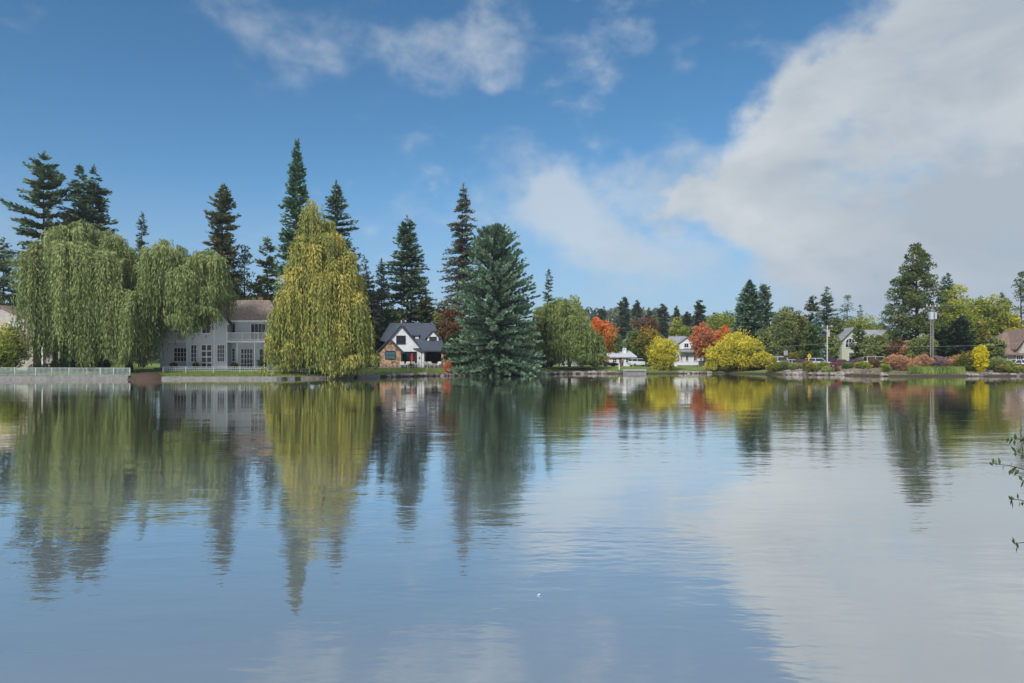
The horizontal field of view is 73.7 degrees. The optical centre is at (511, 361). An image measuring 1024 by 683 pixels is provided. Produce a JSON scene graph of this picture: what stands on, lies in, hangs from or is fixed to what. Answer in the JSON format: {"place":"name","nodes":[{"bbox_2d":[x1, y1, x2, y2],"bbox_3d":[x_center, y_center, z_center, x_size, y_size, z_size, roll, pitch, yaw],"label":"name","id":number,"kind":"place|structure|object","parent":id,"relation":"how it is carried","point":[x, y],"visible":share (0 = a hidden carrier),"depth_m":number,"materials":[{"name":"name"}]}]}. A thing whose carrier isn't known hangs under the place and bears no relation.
{"place":"outdoors","nodes":[
{"label":"outdoors","id":0,"kind":"place"},
{"bbox_2d":[0,373,1023,682],"bbox_3d":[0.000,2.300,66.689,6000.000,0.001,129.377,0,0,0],"label":"lake water","id":1,"kind":"structure","parent":0,"point":[716,527],"depth_m":9.34,"materials":[{"name":"blue liquid"}]},
{"bbox_2d":[0,320,1023,378],"bbox_3d":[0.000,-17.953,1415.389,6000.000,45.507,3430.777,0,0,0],"label":"ground","id":2,"kind":"structure","parent":0,"point":[856,371],"depth_m":109.38,"materials":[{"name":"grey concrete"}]},
{"bbox_2d":[0,236,17,306],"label":"spruce tree","id":3,"kind":"object","parent":2,"relation":"on","point":[3,281],"visible":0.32,"depth_m":129.75,"materials":[{"name":"green plant"}]},
{"bbox_2d":[0,322,35,373],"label":"yellow bush","id":4,"kind":"object","parent":2,"relation":"on","point":[10,347],"visible":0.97,"depth_m":90.10,"materials":[{"name":"green plant"}]},
{"bbox_2d":[0,150,77,305],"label":"pine tree","id":5,"kind":"object","parent":2,"relation":"on","point":[54,181],"visible":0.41,"depth_m":110.55,"materials":[{"name":"green plant"}]},
{"bbox_2d":[0,305,81,369],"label":"beige house","id":6,"kind":"structure","parent":2,"relation":"on","point":[5,313],"depth_m":98.94,"materials":[{"name":"paint"}]},
{"bbox_2d":[0,367,130,374],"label":"white railing","id":7,"kind":"object","parent":2,"relation":"on","point":[16,371],"visible":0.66,"depth_m":88.58,"materials":[{"name":"paint"}]},
{"bbox_2d":[0,375,131,379],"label":"retaining wall","id":8,"kind":"structure","parent":2,"relation":"on","point":[44,377],"depth_m":86.85,"materials":[{"name":"concrete"}]},
{"bbox_2d":[49,358,82,370],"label":"evergreen shrub","id":9,"kind":"object","parent":2,"relation":"on","point":[55,364],"visible":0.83,"depth_m":94.03,"materials":[{"name":"green plant"}]},
{"bbox_2d":[54,165,104,232],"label":"fir tree","id":10,"kind":"object","parent":2,"relation":"on","point":[82,203],"visible":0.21,"depth_m":113.50,"materials":[{"name":"green plant"}]},
{"bbox_2d":[81,357,115,370],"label":"evergreen shrub","id":11,"kind":"object","parent":2,"relation":"on","point":[106,364],"visible":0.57,"depth_m":94.63,"materials":[{"name":"green plant"}]},
{"bbox_2d":[80,164,118,238],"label":"fir tree","id":12,"kind":"object","parent":2,"relation":"on","point":[99,201],"visible":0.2,"depth_m":116.66,"materials":[{"name":"green plant"}]},
{"bbox_2d":[10,218,239,372],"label":"weeping willow","id":13,"kind":"object","parent":2,"relation":"on","point":[90,296],"visible":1,"depth_m":89.50,"materials":[{"name":"green plant"}]},
{"bbox_2d":[135,211,149,366],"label":"fir tree","id":14,"kind":"object","parent":2,"relation":"on","point":[140,242],"visible":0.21,"depth_m":134.79,"materials":[{"name":"green plant"}]},
{"bbox_2d":[127,372,163,379],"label":"mulch mound","id":15,"kind":"object","parent":2,"relation":"on","point":[148,376],"visible":0.77,"depth_m":86.96,"materials":[{"name":"brown soil"}]},
{"bbox_2d":[154,297,275,369],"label":"lakeside house","id":16,"kind":"structure","parent":2,"relation":"on","point":[238,338],"depth_m":99.06,"materials":[{"name":"white"}]},
{"bbox_2d":[173,347,185,361],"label":"window","id":17,"kind":"structure","parent":16,"relation":"in","point":[179,353],"depth_m":99.15,"materials":[{"name":"black glass"}]},
{"bbox_2d":[190,344,197,361],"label":"window","id":18,"kind":"structure","parent":16,"relation":"in","point":[193,348],"depth_m":97.95,"materials":[{"name":"white paint"}]},
{"bbox_2d":[201,344,212,367],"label":"door","id":19,"kind":"structure","parent":16,"relation":"in","point":[206,349],"depth_m":97.95,"materials":[{"name":"white paint"}]},
{"bbox_2d":[217,344,224,361],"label":"window","id":20,"kind":"structure","parent":16,"relation":"in","point":[220,347],"depth_m":97.95,"materials":[{"name":"white paint"}]},
{"bbox_2d":[240,348,253,367],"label":"door","id":21,"kind":"structure","parent":16,"relation":"in","point":[246,354],"depth_m":99.44,"materials":[{"name":"white paint"}]},
{"bbox_2d":[250,323,266,340],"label":"door","id":22,"kind":"structure","parent":16,"relation":"in","point":[254,327],"depth_m":99.44,"materials":[{"name":"white paint"}]},
{"bbox_2d":[193,184,257,299],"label":"pine tree","id":23,"kind":"object","parent":2,"relation":"on","point":[219,239],"visible":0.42,"depth_m":117.44,"materials":[{"name":"green plant"}]},
{"bbox_2d":[162,376,295,378],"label":"retaining wall","id":24,"kind":"structure","parent":2,"relation":"on","point":[226,377],"depth_m":87.49,"materials":[{"name":"concrete"}]},
{"bbox_2d":[163,367,309,374],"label":"garden fence","id":25,"kind":"object","parent":2,"relation":"on","point":[213,368],"visible":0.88,"depth_m":92.48,"materials":[{"name":"white paint"}]},
{"bbox_2d":[230,245,262,299],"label":"pine tree","id":26,"kind":"object","parent":2,"relation":"on","point":[245,259],"visible":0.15,"depth_m":121.42,"materials":[{"name":"green plant"}]},
{"bbox_2d":[249,276,268,299],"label":"fir tree","id":27,"kind":"object","parent":2,"relation":"on","point":[259,290],"visible":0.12,"depth_m":125.76,"materials":[{"name":"green plant"}]},
{"bbox_2d":[254,235,281,300],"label":"spruce tree","id":28,"kind":"object","parent":2,"relation":"on","point":[265,278],"visible":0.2,"depth_m":129.49,"materials":[{"name":"green plant"}]},
{"bbox_2d":[268,137,312,367],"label":"fir tree","id":29,"kind":"object","parent":2,"relation":"on","point":[296,201],"visible":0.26,"depth_m":105.12,"materials":[{"name":"green plant"}]},
{"bbox_2d":[254,199,383,378],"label":"weeping willow","id":30,"kind":"object","parent":2,"relation":"on","point":[321,316],"visible":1,"depth_m":90.10,"materials":[{"name":"green plant"}]},
{"bbox_2d":[320,179,379,338],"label":"fir tree","id":31,"kind":"object","parent":2,"relation":"on","point":[336,197],"visible":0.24,"depth_m":123.52,"materials":[{"name":"green plant"}]},
{"bbox_2d":[359,256,377,308],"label":"fir tree","id":32,"kind":"object","parent":2,"relation":"on","point":[366,276],"visible":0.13,"depth_m":139.92,"materials":[{"name":"green plant"}]},
{"bbox_2d":[366,285,384,366],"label":"fir tree","id":33,"kind":"object","parent":2,"relation":"on","point":[376,315],"visible":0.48,"depth_m":127.60,"materials":[{"name":"green plant"}]},
{"bbox_2d":[370,258,396,348],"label":"fir tree","id":34,"kind":"object","parent":2,"relation":"on","point":[380,292],"visible":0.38,"depth_m":131.58,"materials":[{"name":"green plant"}]},
{"bbox_2d":[379,301,406,334],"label":"ash tree","id":35,"kind":"object","parent":2,"relation":"on","point":[394,320],"visible":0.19,"depth_m":131.67,"materials":[{"name":"green plant"}]},
{"bbox_2d":[380,214,438,322],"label":"fir tree","id":36,"kind":"object","parent":2,"relation":"on","point":[414,287],"visible":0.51,"depth_m":136.93,"materials":[{"name":"green plant"}]},
{"bbox_2d":[373,320,449,368],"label":"gabled cottage","id":37,"kind":"structure","parent":2,"relation":"on","point":[420,342],"depth_m":119.16,"materials":[{"name":"white paint"}]},
{"bbox_2d":[403,352,416,366],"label":"door","id":38,"kind":"structure","parent":37,"relation":"in","point":[407,356],"depth_m":119.25,"materials":[{"name":"black metal"}]},
{"bbox_2d":[416,295,434,322],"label":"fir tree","id":39,"kind":"object","parent":2,"relation":"on","point":[424,308],"visible":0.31,"depth_m":133.37,"materials":[{"name":"green plant"}]},
{"bbox_2d":[434,303,469,367],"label":"maple tree","id":40,"kind":"object","parent":2,"relation":"on","point":[450,324],"visible":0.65,"depth_m":120.72,"materials":[{"name":"red plant"}]},
{"bbox_2d":[440,330,471,367],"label":"evergreen shrub","id":41,"kind":"object","parent":2,"relation":"on","point":[453,336],"visible":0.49,"depth_m":115.02,"materials":[{"name":"green plant"}]},
{"bbox_2d":[431,182,482,366],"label":"fir tree","id":42,"kind":"object","parent":2,"relation":"on","point":[464,261],"visible":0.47,"depth_m":127.31,"materials":[{"name":"green plant"}]},
{"bbox_2d":[441,222,550,375],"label":"blue spruce","id":43,"kind":"object","parent":2,"relation":"on","point":[495,284],"visible":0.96,"depth_m":107.99,"materials":[{"name":"green plant"}]},
{"bbox_2d":[5,368,1023,375],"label":"grass","id":44,"kind":"structure","parent":2,"relation":"on","point":[234,374],"depth_m":100.06,"materials":[{"name":"green plant"}]},
{"bbox_2d":[101,306,937,362],"bbox_3d":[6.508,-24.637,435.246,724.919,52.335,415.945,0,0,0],"label":"wood","id":45,"kind":"object","parent":2,"relation":"on","point":[612,314],"visible":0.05,"depth_m":472.31,"materials":[{"name":"plant"}]},
{"bbox_2d":[540,268,553,360],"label":"fir tree","id":46,"kind":"object","parent":2,"relation":"on","point":[549,298],"visible":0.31,"depth_m":171.96,"materials":[{"name":"green plant"}]},
{"bbox_2d":[530,297,608,367],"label":"weeping willow","id":47,"kind":"object","parent":2,"relation":"on","point":[566,331],"visible":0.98,"depth_m":127.14,"materials":[{"name":"green plant"}]},
{"bbox_2d":[590,316,619,366],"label":"maple tree","id":48,"kind":"object","parent":2,"relation":"on","point":[603,329],"visible":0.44,"depth_m":141.54,"materials":[{"name":"orange plant"}]},
{"bbox_2d":[598,348,636,365],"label":"white house","id":49,"kind":"structure","parent":2,"relation":"on","point":[625,355],"depth_m":158.00,"materials":[{"name":"paint"}]},
{"bbox_2d":[609,332,626,352],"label":"ash tree","id":50,"kind":"object","parent":2,"relation":"on","point":[619,347],"visible":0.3,"depth_m":160.81,"materials":[{"name":"green plant"}]},
{"bbox_2d":[614,296,632,344],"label":"distant conifer","id":51,"kind":"object","parent":2,"relation":"on","point":[623,323],"visible":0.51,"depth_m":269.05,"materials":[{"name":"green plant"}]},
{"bbox_2d":[619,329,641,358],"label":"ash tree","id":52,"kind":"object","parent":2,"relation":"on","point":[632,335],"visible":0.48,"depth_m":163.91,"materials":[{"name":"green plant"}]},
{"bbox_2d":[630,300,642,327],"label":"distant conifer","id":53,"kind":"object","parent":2,"relation":"on","point":[637,310],"visible":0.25,"depth_m":299.41,"materials":[{"name":"green plant"}]},
{"bbox_2d":[629,316,661,332],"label":"oak tree","id":54,"kind":"object","parent":2,"relation":"on","point":[653,324],"visible":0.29,"depth_m":174.81,"materials":[{"name":"brown plant"}]},
{"bbox_2d":[630,326,664,366],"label":"maple tree","id":55,"kind":"object","parent":2,"relation":"on","point":[643,339],"visible":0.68,"depth_m":139.90,"materials":[{"name":"green plant"}]},
{"bbox_2d":[645,337,681,370],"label":"yellow bush","id":56,"kind":"object","parent":2,"relation":"on","point":[665,352],"visible":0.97,"depth_m":129.91,"materials":[{"name":"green plant"}]},
{"bbox_2d":[656,304,670,338],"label":"distant conifer","id":57,"kind":"object","parent":2,"relation":"on","point":[665,326],"visible":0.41,"depth_m":279.26,"materials":[{"name":"green plant"}]},
{"bbox_2d":[668,317,689,337],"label":"ash tree","id":58,"kind":"object","parent":2,"relation":"on","point":[680,330],"visible":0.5,"depth_m":171.36,"materials":[{"name":"green plant"}]},
{"bbox_2d":[668,336,702,365],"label":"white lakeside house","id":59,"kind":"structure","parent":2,"relation":"on","point":[687,357],"depth_m":156.40,"materials":[{"name":"paint"}]},
{"bbox_2d":[688,300,709,335],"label":"distant conifer","id":60,"kind":"object","parent":2,"relation":"on","point":[699,315],"visible":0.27,"depth_m":249.39,"materials":[{"name":"green plant"}]},
{"bbox_2d":[689,321,718,365],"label":"maple tree","id":61,"kind":"object","parent":2,"relation":"on","point":[698,343],"visible":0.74,"depth_m":145.06,"materials":[{"name":"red plant"}]},
{"bbox_2d":[701,343,735,370],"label":"yellow bush","id":62,"kind":"object","parent":2,"relation":"on","point":[714,361],"visible":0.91,"depth_m":130.34,"materials":[{"name":"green plant"}]},
{"bbox_2d":[702,310,743,334],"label":"ash tree","id":63,"kind":"object","parent":2,"relation":"on","point":[727,320],"visible":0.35,"depth_m":180.10,"materials":[{"name":"green plant"}]},
{"bbox_2d":[713,328,765,370],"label":"yellow bush","id":64,"kind":"object","parent":2,"relation":"on","point":[744,346],"visible":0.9,"depth_m":128.71,"materials":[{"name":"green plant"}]},
{"bbox_2d":[730,279,779,365],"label":"spruce tree","id":65,"kind":"object","parent":2,"relation":"on","point":[748,309],"visible":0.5,"depth_m":151.00,"materials":[{"name":"green plant"}]},
{"bbox_2d":[753,349,773,368],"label":"yellow bush","id":66,"kind":"object","parent":2,"relation":"on","point":[762,358],"visible":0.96,"depth_m":126.09,"materials":[{"name":"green plant"}]},
{"bbox_2d":[753,283,775,364],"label":"spruce tree","id":67,"kind":"object","parent":2,"relation":"on","point":[767,296],"visible":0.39,"depth_m":153.25,"materials":[{"name":"green plant"}]},
{"bbox_2d":[754,328,779,354],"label":"birch tree","id":68,"kind":"object","parent":2,"relation":"on","point":[769,341],"visible":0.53,"depth_m":140.86,"materials":[{"name":"green plant"}]},
{"bbox_2d":[767,306,799,356],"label":"birch tree","id":69,"kind":"object","parent":2,"relation":"on","point":[788,328],"visible":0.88,"depth_m":148.97,"materials":[{"name":"green plant"}]},
{"bbox_2d":[788,307,807,353],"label":"birch tree","id":70,"kind":"object","parent":2,"relation":"on","point":[801,322],"visible":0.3,"depth_m":153.91,"materials":[{"name":"green plant"}]},
{"bbox_2d":[798,323,826,358],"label":"arborvitae","id":71,"kind":"object","parent":2,"relation":"on","point":[816,347],"visible":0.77,"depth_m":132.34,"materials":[{"name":"green plant"}]},
{"bbox_2d":[804,295,824,343],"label":"pine tree","id":72,"kind":"object","parent":2,"relation":"on","point":[809,307],"visible":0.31,"depth_m":164.62,"materials":[{"name":"green plant"}]},
{"bbox_2d":[804,312,829,356],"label":"blue spruce","id":73,"kind":"object","parent":2,"relation":"on","point":[817,321],"visible":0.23,"depth_m":139.44,"materials":[{"name":"green plant"}]},
{"bbox_2d":[817,287,838,353],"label":"pine tree","id":74,"kind":"object","parent":2,"relation":"on","point":[826,300],"visible":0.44,"depth_m":159.57,"materials":[{"name":"green plant"}]},
{"bbox_2d":[824,332,842,358],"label":"ash tree","id":75,"kind":"object","parent":2,"relation":"on","point":[833,351],"visible":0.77,"depth_m":139.20,"materials":[{"name":"green plant"}]},
{"bbox_2d":[824,316,843,353],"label":"birch tree","id":76,"kind":"object","parent":2,"relation":"on","point":[835,329],"visible":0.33,"depth_m":149.42,"materials":[{"name":"green plant"}]},
{"bbox_2d":[836,294,856,325],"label":"pine tree","id":77,"kind":"object","parent":2,"relation":"on","point":[847,309],"visible":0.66,"depth_m":185.23,"materials":[{"name":"green plant"}]},
{"bbox_2d":[848,324,867,358],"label":"juniper tree","id":78,"kind":"object","parent":2,"relation":"on","point":[855,347],"visible":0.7,"depth_m":130.87,"materials":[{"name":"green plant"}]},
{"bbox_2d":[837,327,888,366],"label":"cream house","id":79,"kind":"structure","parent":2,"relation":"on","point":[845,338],"depth_m":146.00,"materials":[{"name":"beige"}]},
{"bbox_2d":[843,313,882,329],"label":"elm tree","id":80,"kind":"object","parent":2,"relation":"on","point":[870,326],"visible":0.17,"depth_m":174.07,"materials":[{"name":"green plant"}]},
{"bbox_2d":[858,333,891,359],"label":"crabapple tree","id":81,"kind":"object","parent":2,"relation":"on","point":[879,343],"visible":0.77,"depth_m":126.82,"materials":[{"name":"green plant"}]},
{"bbox_2d":[876,303,896,354],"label":"pine tree","id":82,"kind":"object","parent":2,"relation":"on","point":[885,319],"visible":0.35,"depth_m":150.06,"materials":[{"name":"green plant"}]},
{"bbox_2d":[885,339,903,355],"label":"crabapple tree","id":83,"kind":"object","parent":2,"relation":"on","point":[895,346],"visible":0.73,"depth_m":124.65,"materials":[{"name":"brown plant"}]},
{"bbox_2d":[881,353,910,370],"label":"shrub","id":84,"kind":"object","parent":2,"relation":"on","point":[894,361],"visible":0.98,"depth_m":110.12,"materials":[{"name":"orange plant"}]},
{"bbox_2d":[881,242,951,342],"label":"ponderosa pine","id":85,"kind":"object","parent":2,"relation":"on","point":[916,299],"visible":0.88,"depth_m":126.85,"materials":[{"name":"green plant"}]},
{"bbox_2d":[905,333,939,357],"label":"crabapple tree","id":86,"kind":"object","parent":2,"relation":"on","point":[913,352],"visible":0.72,"depth_m":120.02,"materials":[{"name":"green plant"}]},
{"bbox_2d":[915,353,934,366],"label":"shrub","id":87,"kind":"object","parent":2,"relation":"on","point":[924,358],"visible":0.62,"depth_m":112.30,"materials":[{"name":"orange plant"}]},
{"bbox_2d":[926,305,939,357],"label":"utility pole","id":88,"kind":"object","parent":2,"relation":"on","point":[932,315],"visible":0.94,"depth_m":113.89,"materials":[{"name":"grey wood"}]},
{"bbox_2d":[907,365,965,373],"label":"reed bed","id":89,"kind":"object","parent":2,"relation":"on","point":[915,369],"visible":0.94,"depth_m":104.71,"materials":[{"name":"green plant"}]},
{"bbox_2d":[929,355,948,366],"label":"shrub","id":90,"kind":"object","parent":2,"relation":"on","point":[940,361],"visible":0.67,"depth_m":111.99,"materials":[{"name":"pink plant"}]},
{"bbox_2d":[934,326,956,358],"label":"spruce tree","id":91,"kind":"object","parent":2,"relation":"on","point":[940,348],"visible":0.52,"depth_m":125.36,"materials":[{"name":"green plant"}]},
{"bbox_2d":[934,272,958,345],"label":"fir tree","id":92,"kind":"object","parent":2,"relation":"on","point":[943,279],"visible":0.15,"depth_m":147.91,"materials":[{"name":"green plant"}]},
{"bbox_2d":[939,314,977,356],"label":"spruce tree","id":93,"kind":"object","parent":2,"relation":"on","point":[962,336],"visible":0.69,"depth_m":123.39,"materials":[{"name":"green plant"}]},
{"bbox_2d":[936,284,982,355],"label":"cottonwood tree","id":94,"kind":"object","parent":2,"relation":"on","point":[958,308],"visible":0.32,"depth_m":131.85,"materials":[{"name":"green plant"}]},
{"bbox_2d":[952,351,975,370],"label":"shrub","id":95,"kind":"object","parent":2,"relation":"on","point":[965,361],"visible":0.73,"depth_m":109.65,"materials":[{"name":"green plant"}]},
{"bbox_2d":[971,344,989,372],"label":"yellow shrub","id":96,"kind":"object","parent":2,"relation":"on","point":[980,354],"visible":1,"depth_m":107.57,"materials":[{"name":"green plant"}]},
{"bbox_2d":[967,295,997,344],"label":"cottonwood tree","id":97,"kind":"object","parent":2,"relation":"on","point":[979,306],"visible":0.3,"depth_m":135.59,"materials":[{"name":"green plant"}]},
{"bbox_2d":[974,321,990,345],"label":"crabapple tree","id":98,"kind":"object","parent":2,"relation":"on","point":[981,334],"visible":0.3,"depth_m":123.72,"materials":[{"name":"green plant"}]},
{"bbox_2d":[964,329,1023,359],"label":"brown roofed house","id":99,"kind":"structure","parent":2,"relation":"on","point":[1010,337],"depth_m":124.26,"materials":[{"name":"beige paint"}]},
{"bbox_2d":[982,335,1007,358],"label":"crabapple tree","id":100,"kind":"object","parent":2,"relation":"on","point":[990,343],"visible":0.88,"depth_m":119.16,"materials":[{"name":"green plant"}]},
{"bbox_2d":[986,356,1007,371],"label":"shrub","id":101,"kind":"object","parent":2,"relation":"on","point":[994,362],"visible":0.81,"depth_m":107.72,"materials":[{"name":"green plant"}]},
{"bbox_2d":[981,294,1021,336],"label":"cottonwood tree","id":102,"kind":"object","parent":2,"relation":"on","point":[998,316],"visible":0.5,"depth_m":134.35,"materials":[{"name":"green plant"}]},
{"bbox_2d":[989,434,1023,551],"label":"overhanging shrub","id":103,"kind":"object","parent":2,"relation":"on","point":[1012,470],"visible":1,"depth_m":3.04,"materials":[{"name":"green plant"}]},
{"bbox_2d":[995,313,1023,335],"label":"cottonwood tree","id":104,"kind":"object","parent":2,"relation":"on","point":[1016,323],"visible":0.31,"depth_m":133.27,"materials":[{"name":"yellow plant"}]},
{"bbox_2d":[1009,271,1023,327],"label":"pine tree","id":105,"kind":"object","parent":2,"relation":"on","point":[1019,295],"visible":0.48,"depth_m":141.94,"materials":[{"name":"green plant"}]},
{"bbox_2d":[0,0,1023,337],"label":"sky","id":106,"kind":"structure","parent":0,"point":[654,153],"materials":[{"name":"blue"}]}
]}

